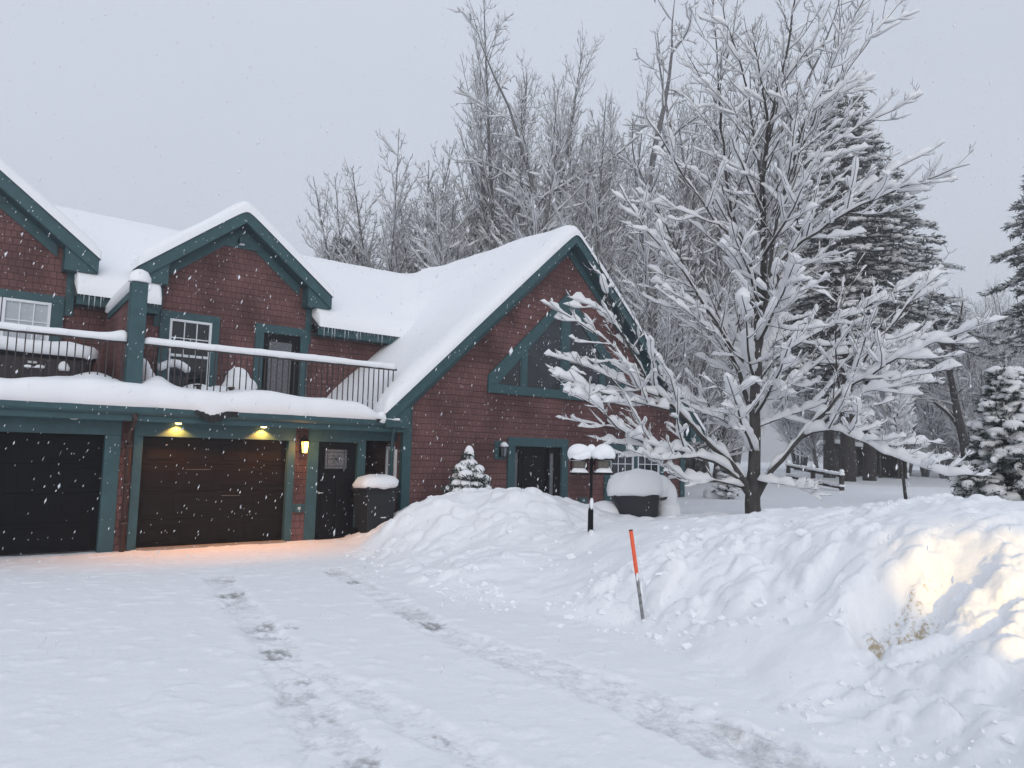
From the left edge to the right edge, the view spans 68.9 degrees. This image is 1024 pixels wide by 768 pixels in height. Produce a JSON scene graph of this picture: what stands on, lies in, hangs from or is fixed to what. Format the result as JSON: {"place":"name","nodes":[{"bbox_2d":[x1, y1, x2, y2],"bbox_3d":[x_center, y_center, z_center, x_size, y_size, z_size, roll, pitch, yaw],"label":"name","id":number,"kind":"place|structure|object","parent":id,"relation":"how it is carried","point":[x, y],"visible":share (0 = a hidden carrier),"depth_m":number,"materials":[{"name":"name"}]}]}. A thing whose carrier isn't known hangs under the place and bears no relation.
{"place":"outdoors","nodes":[
{"label":"outdoors","id":0,"kind":"place"},
{"bbox_2d":[0,535,1014,767],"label":"driveway","id":1,"kind":"structure","parent":0,"point":[130,692],"depth_m":5.75,"materials":[{"name":"white snow"}]},
{"bbox_2d":[0,0,1023,752],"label":"falling snow","id":2,"kind":"structure","parent":0,"point":[496,330],"depth_m":9.38,"materials":[{"name":"white snow"}]},
{"bbox_2d":[0,0,1023,465],"label":"sky","id":3,"kind":"structure","parent":0,"point":[1002,21],"materials":[{"name":"grey"}]},
{"bbox_2d":[348,459,1016,535],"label":"ground","id":4,"kind":"structure","parent":0,"point":[881,490],"depth_m":24.11,"materials":[{"name":"white snow"}]},
{"bbox_2d":[324,238,370,265],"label":"bare tree","id":5,"kind":"object","parent":4,"relation":"on","point":[338,253],"visible":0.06,"depth_m":54.06,"materials":[{"name":"grey plant"}]},
{"bbox_2d":[0,157,705,554],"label":"townhouse","id":6,"kind":"structure","parent":4,"relation":"on","point":[108,283],"depth_m":16.83,"materials":[{"name":"brown brick"}]},
{"bbox_2d":[0,297,51,340],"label":"window","id":7,"kind":"structure","parent":6,"relation":"in","point":[13,312],"depth_m":15.24,"materials":[{"name":"white glass"}]},
{"bbox_2d":[0,335,97,377],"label":"patio table","id":8,"kind":"object","parent":6,"relation":"on","point":[37,357],"visible":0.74,"depth_m":13.72,"materials":[{"name":"black paint"}]},
{"bbox_2d":[0,432,103,554],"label":"garage door","id":9,"kind":"structure","parent":6,"relation":"in","point":[24,512],"depth_m":13.02,"materials":[{"name":"black wood"}]},
{"bbox_2d":[142,358,154,381],"bbox_3d":[-7.319,0.009,14.845,1.105,1.066,0.854,6,-7,-39],"label":"deck chair","id":10,"kind":"object","parent":6,"relation":"on","point":[148,372],"visible":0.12,"depth_m":14.62,"materials":[{"name":"white metal"}]},
{"bbox_2d":[157,359,214,390],"bbox_3d":[-6.723,0.046,15.575,1.441,1.158,0.986,6,-7,-39],"label":"deck chair","id":11,"kind":"object","parent":6,"relation":"on","point":[178,365],"visible":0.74,"depth_m":15.64,"materials":[{"name":"white metal"}]},
{"bbox_2d":[168,318,211,386],"bbox_3d":[-7.445,-0.635,17.208,0.930,1.660,0.070,6,-7,-39],"label":"window","id":12,"kind":"structure","parent":6,"relation":"in","point":[184,330],"depth_m":17.24,"materials":[{"name":"white plastic"}]},
{"bbox_2d":[136,436,286,547],"bbox_3d":[-5.902,2.101,14.830,2.860,2.110,0.098,6,-7,-39],"label":"garage door","id":13,"kind":"structure","parent":6,"relation":"in","point":[163,493],"depth_m":14.73,"materials":[{"name":"wood"}]},
{"bbox_2d":[210,367,262,391],"bbox_3d":[-5.892,0.169,16.260,1.938,1.080,0.850,6,-7,-39],"label":"deck chair","id":14,"kind":"object","parent":6,"relation":"on","point":[236,380],"visible":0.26,"depth_m":16.03,"materials":[{"name":"white metal"}]},
{"bbox_2d":[261,332,299,395],"bbox_3d":[-5.766,-0.206,18.565,0.940,2.060,0.055,6,-7,-39],"label":"door","id":15,"kind":"structure","parent":6,"relation":"in","point":[286,343],"depth_m":18.58,"materials":[{"name":"black paint"}]},
{"bbox_2d":[315,442,355,536],"bbox_3d":[-3.881,2.311,16.388,0.940,2.060,0.141,6,-7,-39],"label":"door","id":16,"kind":"structure","parent":6,"relation":"in","point":[336,489],"depth_m":16.39,"materials":[{"name":"black paint"}]},
{"bbox_2d":[385,446,396,476],"bbox_3d":[-2.823,1.891,17.417,0.065,0.860,0.420,6,-7,-39],"label":"window","id":17,"kind":"structure","parent":6,"relation":"in","point":[387,460],"depth_m":17.49,"materials":[{"name":"grey glass"}]},
{"bbox_2d":[520,448,546,492],"bbox_3d":[0.525,2.715,19.648,0.960,2.040,0.085,6,-7,-39],"label":"door","id":18,"kind":"structure","parent":6,"relation":"in","point":[532,460],"depth_m":19.67,"materials":[{"name":"black paint"}]},
{"bbox_2d":[487,294,627,403],"bbox_3d":[1.515,-1.051,20.566,5.400,2.957,0.080,6,-7,-39],"label":"gable window","id":19,"kind":"structure","parent":6,"relation":"in","point":[531,379],"depth_m":20.05,"materials":[{"name":"teal glass"}]},
{"bbox_2d":[610,452,633,498],"bbox_3d":[3.175,2.648,21.667,0.990,1.360,0.070,6,-7,-39],"label":"window","id":20,"kind":"structure","parent":6,"relation":"in","point":[627,464],"depth_m":21.71,"materials":[{"name":"white plastic"}]},
{"bbox_2d":[638,456,658,472],"bbox_3d":[4.073,2.738,22.395,0.990,1.360,0.070,6,-7,-39],"label":"window","id":21,"kind":"structure","parent":6,"relation":"in","point":[643,463],"depth_m":22.41,"materials":[{"name":"white plastic"}]},
{"bbox_2d":[350,474,398,534],"bbox_3d":[-3.005,2.693,16.389,0.899,1.418,0.854,6,-7,-39],"label":"wheeled bin","id":22,"kind":"object","parent":4,"relation":"on","point":[380,491],"visible":0.84,"depth_m":16.16,"materials":[{"name":"grey plastic"}]},
{"bbox_2d":[296,127,477,273],"bbox_3d":[-6.319,-3.953,35.979,8.677,17.890,9.493,-1,-6,26],"label":"bare tree","id":23,"kind":"object","parent":4,"relation":"on","point":[321,248],"visible":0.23,"depth_m":34.50,"materials":[{"name":"grey plant"}]},
{"bbox_2d":[315,159,481,273],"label":"bare tree","id":24,"kind":"object","parent":4,"relation":"on","point":[363,247],"visible":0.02,"depth_m":35.72,"materials":[{"name":"grey plant"}]},
{"bbox_2d":[372,182,503,272],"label":"bare tree","id":25,"kind":"object","parent":4,"relation":"on","point":[398,225],"visible":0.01,"depth_m":43.12,"materials":[{"name":"grey plant"}]},
{"bbox_2d":[374,158,548,272],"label":"bare tree","id":26,"kind":"object","parent":4,"relation":"on","point":[461,247],"visible":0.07,"depth_m":31.61,"materials":[{"name":"grey plant"}]},
{"bbox_2d":[413,194,551,264],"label":"bare tree","id":27,"kind":"object","parent":4,"relation":"on","point":[457,223],"visible":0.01,"depth_m":42.64,"materials":[{"name":"grey plant"}]},
{"bbox_2d":[404,109,614,283],"bbox_3d":[-0.581,-3.116,30.744,9.359,15.271,8.944,-1,-6,26],"label":"bare tree","id":28,"kind":"object","parent":4,"relation":"on","point":[436,261],"visible":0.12,"depth_m":29.44,"materials":[{"name":"grey plant"}]},
{"bbox_2d":[444,0,604,258],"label":"bare tree","id":29,"kind":"object","parent":4,"relation":"on","point":[484,190],"visible":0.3,"depth_m":36.41,"materials":[{"name":"grey plant"}]},
{"bbox_2d":[465,101,634,271],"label":"bare tree","id":30,"kind":"object","parent":4,"relation":"on","point":[618,168],"visible":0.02,"depth_m":41.16,"materials":[{"name":"grey plant"}]},
{"bbox_2d":[490,93,653,316],"bbox_3d":[2.744,-3.392,31.433,8.225,15.501,7.518,-3,-7,39],"label":"bare tree","id":31,"kind":"object","parent":4,"relation":"on","point":[595,212],"visible":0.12,"depth_m":29.45,"materials":[{"name":"grey plant"}]},
{"bbox_2d":[446,0,716,325],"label":"bare tree","id":32,"kind":"object","parent":4,"relation":"on","point":[521,139],"visible":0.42,"depth_m":33.27,"materials":[{"name":"grey plant"}]},
{"bbox_2d":[544,62,661,272],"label":"bare tree","id":33,"kind":"object","parent":4,"relation":"on","point":[638,147],"visible":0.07,"depth_m":44.59,"materials":[{"name":"grey plant"}]},
{"bbox_2d":[606,468,681,516],"bbox_3d":[2.729,2.436,15.217,1.582,1.426,0.818,1,-5,1],"label":"covered grill","id":34,"kind":"object","parent":4,"relation":"on","point":[639,491],"visible":0.78,"depth_m":14.94,"materials":[{"name":"black plastic"}]},
{"bbox_2d":[576,175,721,362],"bbox_3d":[5.422,-2.911,39.544,10.524,17.172,10.058,2,-5,-8],"label":"bare tree","id":35,"kind":"object","parent":4,"relation":"on","point":[672,244],"visible":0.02,"depth_m":39.07,"materials":[{"name":"grey plant"}]},
{"bbox_2d":[563,81,743,376],"bbox_3d":[6.871,-5.289,38.051,10.352,21.344,11.325,0,-5,15],"label":"bare tree","id":36,"kind":"object","parent":4,"relation":"on","point":[695,142],"visible":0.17,"depth_m":36.12,"materials":[{"name":"grey plant"}]},
{"bbox_2d":[572,177,785,449],"bbox_3d":[6.053,-2.322,28.201,7.472,12.758,7.819,3,-6,-21],"label":"bare tree","id":37,"kind":"object","parent":4,"relation":"on","point":[670,331],"visible":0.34,"depth_m":26.84,"materials":[{"name":"grey plant"}]},
{"bbox_2d":[354,487,1023,767],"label":"snow bank","id":38,"kind":"structure","parent":4,"relation":"on","point":[956,677],"depth_m":6.71,"materials":[{"name":"white snow"}]},
{"bbox_2d":[440,445,492,493],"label":"dwarf conifer","id":39,"kind":"object","parent":38,"relation":"on","point":[467,469],"visible":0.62,"depth_m":16.26,"materials":[{"name":"white"}]},
{"bbox_2d":[588,444,594,530],"bbox_3d":[1.193,1.727,11.316,0.517,1.628,0.123,2,-5,-10],"label":"feeder pole","id":40,"kind":"object","parent":38,"relation":"on","point":[591,447],"visible":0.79,"depth_m":11.31,"materials":[{"name":"black metal"}]},
{"bbox_2d":[567,444,591,474],"bbox_3d":[1.033,1.148,11.401,0.374,0.468,0.324,3,-5,-12],"label":"bird feeder","id":41,"kind":"object","parent":40,"relation":"attached to","point":[581,454],"visible":0.94,"depth_m":11.29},
{"bbox_2d":[592,444,615,474],"bbox_3d":[1.389,1.143,11.354,0.370,0.468,0.331,0,-5,14],"label":"bird feeder","id":42,"kind":"object","parent":40,"relation":"attached to","point":[603,455],"visible":1,"depth_m":11.25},
{"bbox_2d":[593,501,618,513],"bbox_3d":[1.770,2.683,15.409,0.813,0.567,1.094,44,-43,-82],"label":"snow heap","id":43,"kind":"object","parent":38,"relation":"on","point":[609,506],"visible":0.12,"depth_m":15.10,"materials":[{"name":"white snow"}]},
{"bbox_2d":[629,529,643,619],"bbox_3d":[1.329,2.132,7.861,0.210,1.179,0.062,0,-5,11],"label":"driveway marker","id":44,"kind":"object","parent":38,"relation":"on","point":[639,587],"visible":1,"depth_m":7.87,"materials":[{"name":"orange plastic"}]},
{"bbox_2d":[331,488,1014,767],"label":"snow clods","id":45,"kind":"object","parent":38,"relation":"on","point":[902,741],"visible":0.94,"depth_m":7.04,"materials":[{"name":"white snow"}]},
{"bbox_2d":[643,262,776,481],"bbox_3d":[8.684,-0.610,33.467,6.288,10.259,6.009,1,-5,6],"label":"bare tree","id":46,"kind":"object","parent":4,"relation":"on","point":[723,433],"visible":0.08,"depth_m":32.19,"materials":[{"name":"grey plant"}]},
{"bbox_2d":[703,489,726,497],"bbox_3d":[6.272,3.545,22.927,0.740,0.650,0.600,2,-5,-2],"label":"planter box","id":47,"kind":"object","parent":4,"relation":"on","point":[707,493],"visible":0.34,"depth_m":22.69,"materials":[{"name":"white"}]},
{"bbox_2d":[710,466,741,498],"bbox_3d":[6.451,3.340,22.381,0.924,1.790,0.824,3,-6,-18],"label":"juniper bush","id":48,"kind":"object","parent":4,"relation":"on","point":[721,487],"visible":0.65,"depth_m":22.23,"materials":[{"name":"white plant"}]},
{"bbox_2d":[655,19,802,472],"bbox_3d":[11.667,-6.452,39.076,7.450,23.429,8.355,4,-6,-23],"label":"bare tree","id":49,"kind":"object","parent":4,"relation":"on","point":[736,458],"visible":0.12,"depth_m":37.92,"materials":[{"name":"grey plant"}]},
{"bbox_2d":[632,0,876,471],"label":"bare tree","id":50,"kind":"object","parent":4,"relation":"on","point":[692,463],"visible":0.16,"depth_m":39.33,"materials":[{"name":"grey plant"}]},
{"bbox_2d":[540,0,1008,513],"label":"maple tree","id":51,"kind":"object","parent":4,"relation":"on","point":[773,315],"visible":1,"depth_m":14.03,"materials":[{"name":"white plant"}]},
{"bbox_2d":[760,312,822,469],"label":"bare tree","id":52,"kind":"object","parent":4,"relation":"on","point":[794,457],"visible":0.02,"depth_m":74.47,"materials":[{"name":"grey plant"}]},
{"bbox_2d":[785,460,844,490],"bbox_3d":[11.878,3.797,29.467,0.298,1.549,4.703,2,-5,-4],"label":"split rail fence","id":53,"kind":"object","parent":4,"relation":"on","point":[840,474],"visible":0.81,"depth_m":28.94,"materials":[{"name":"brown wood"}]},
{"bbox_2d":[768,303,889,467],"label":"bare tree","id":54,"kind":"object","parent":4,"relation":"on","point":[806,450],"visible":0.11,"depth_m":63.93,"materials":[{"name":"grey plant"}]},
{"bbox_2d":[765,239,915,477],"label":"pine tree","id":55,"kind":"object","parent":4,"relation":"on","point":[828,456],"visible":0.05,"depth_m":47.44,"materials":[{"name":"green plant"}]},
{"bbox_2d":[805,324,896,454],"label":"bare tree","id":56,"kind":"object","parent":4,"relation":"on","point":[822,435],"depth_m":71.28,"materials":[{"name":"grey plant"}]},
{"bbox_2d":[822,439,907,478],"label":"wood shelter","id":57,"kind":"object","parent":4,"relation":"on","point":[888,464],"visible":0.38,"depth_m":50.92,"materials":[{"name":"brown wood"}]},
{"bbox_2d":[760,92,980,481],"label":"pine tree","id":58,"kind":"object","parent":4,"relation":"on","point":[847,457],"visible":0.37,"depth_m":41.58,"materials":[{"name":"green plant"}]},
{"bbox_2d":[840,327,919,498],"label":"young tree","id":59,"kind":"object","parent":4,"relation":"on","point":[900,409],"visible":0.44,"depth_m":19.24,"materials":[{"name":"white plant"}]},
{"bbox_2d":[839,292,938,448],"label":"bare tree","id":60,"kind":"object","parent":4,"relation":"on","point":[924,363],"depth_m":65.72,"materials":[{"name":"grey plant"}]},
{"bbox_2d":[783,189,1017,480],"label":"pine tree","id":61,"kind":"object","parent":4,"relation":"on","point":[870,460],"visible":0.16,"depth_m":44.26,"materials":[{"name":"green plant"}]},
{"bbox_2d":[861,359,944,475],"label":"bare tree","id":62,"kind":"object","parent":4,"relation":"on","point":[910,464],"visible":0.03,"depth_m":60.84,"materials":[{"name":"grey plant"}]},
{"bbox_2d":[906,317,961,476],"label":"bare tree","id":63,"kind":"object","parent":4,"relation":"on","point":[924,473],"visible":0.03,"depth_m":62.33,"materials":[{"name":"grey plant"}]},
{"bbox_2d":[915,299,967,464],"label":"bare tree","id":64,"kind":"object","parent":4,"relation":"on","point":[941,450],"visible":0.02,"depth_m":72.26,"materials":[{"name":"grey plant"}]},
{"bbox_2d":[912,289,974,460],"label":"bare tree","id":65,"kind":"object","parent":4,"relation":"on","point":[954,416],"visible":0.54,"depth_m":43.06,"materials":[{"name":"grey plant"}]},
{"bbox_2d":[899,326,999,478],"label":"bare tree","id":66,"kind":"object","parent":4,"relation":"on","point":[939,432],"visible":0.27,"depth_m":54.82,"materials":[{"name":"grey plant"}]},
{"bbox_2d":[923,315,1001,464],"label":"bare tree","id":67,"kind":"object","parent":4,"relation":"on","point":[945,462],"visible":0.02,"depth_m":81.80,"materials":[{"name":"grey plant"}]},
{"bbox_2d":[929,290,1004,437],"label":"bare tree","id":68,"kind":"object","parent":4,"relation":"on","point":[983,314],"visible":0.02,"depth_m":76.06,"materials":[{"name":"grey plant"}]},
{"bbox_2d":[935,349,1005,457],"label":"bare tree","id":69,"kind":"object","parent":4,"relation":"on","point":[968,410],"visible":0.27,"depth_m":47.89,"materials":[{"name":"grey plant"}]},
{"bbox_2d":[945,298,1009,431],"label":"bare tree","id":70,"kind":"object","parent":4,"relation":"on","point":[969,359],"visible":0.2,"depth_m":52.29,"materials":[{"name":"grey plant"}]},
{"bbox_2d":[947,365,1023,500],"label":"spruce tree","id":71,"kind":"object","parent":4,"relation":"on","point":[997,426],"visible":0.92,"depth_m":15.97,"materials":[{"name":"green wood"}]},
{"bbox_2d":[950,299,1023,378],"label":"bare tree","id":72,"kind":"object","parent":4,"relation":"on","point":[971,313],"visible":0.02,"depth_m":64.37,"materials":[{"name":"grey plant"}]},
{"bbox_2d":[951,287,1023,384],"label":"bare tree","id":73,"kind":"object","parent":4,"relation":"on","point":[1004,335],"visible":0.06,"depth_m":59.03,"materials":[{"name":"grey plant"}]},
{"bbox_2d":[953,306,1023,372],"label":"bare tree","id":74,"kind":"object","parent":4,"relation":"on","point":[982,328],"visible":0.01,"depth_m":81.21,"materials":[{"name":"grey plant"}]},
{"bbox_2d":[959,331,1023,445],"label":"bare tree","id":75,"kind":"object","parent":4,"relation":"on","point":[1010,363],"visible":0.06,"depth_m":55.75,"materials":[{"name":"grey plant"}]},
{"bbox_2d":[978,167,1023,360],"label":"pine tree","id":76,"kind":"object","parent":4,"relation":"on","point":[1014,261],"visible":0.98,"depth_m":36.86,"materials":[{"name":"green plant"}]},
{"bbox_2d":[983,277,1022,364],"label":"bare tree","id":77,"kind":"object","parent":4,"relation":"on","point":[999,308],"visible":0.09,"depth_m":74.34,"materials":[{"name":"grey plant"}]},
{"bbox_2d":[918,385,977,403],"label":"utility cable","id":78,"kind":"object","parent":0,"point":[946,397],"visible":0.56,"depth_m":43.09,"materials":[{"name":"grey plastic"}]},
{"bbox_2d":[927,383,980,398],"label":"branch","id":79,"kind":"object","parent":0,"point":[953,392],"visible":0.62,"depth_m":42.61,"materials":[{"name":"grey plant"}]}
]}

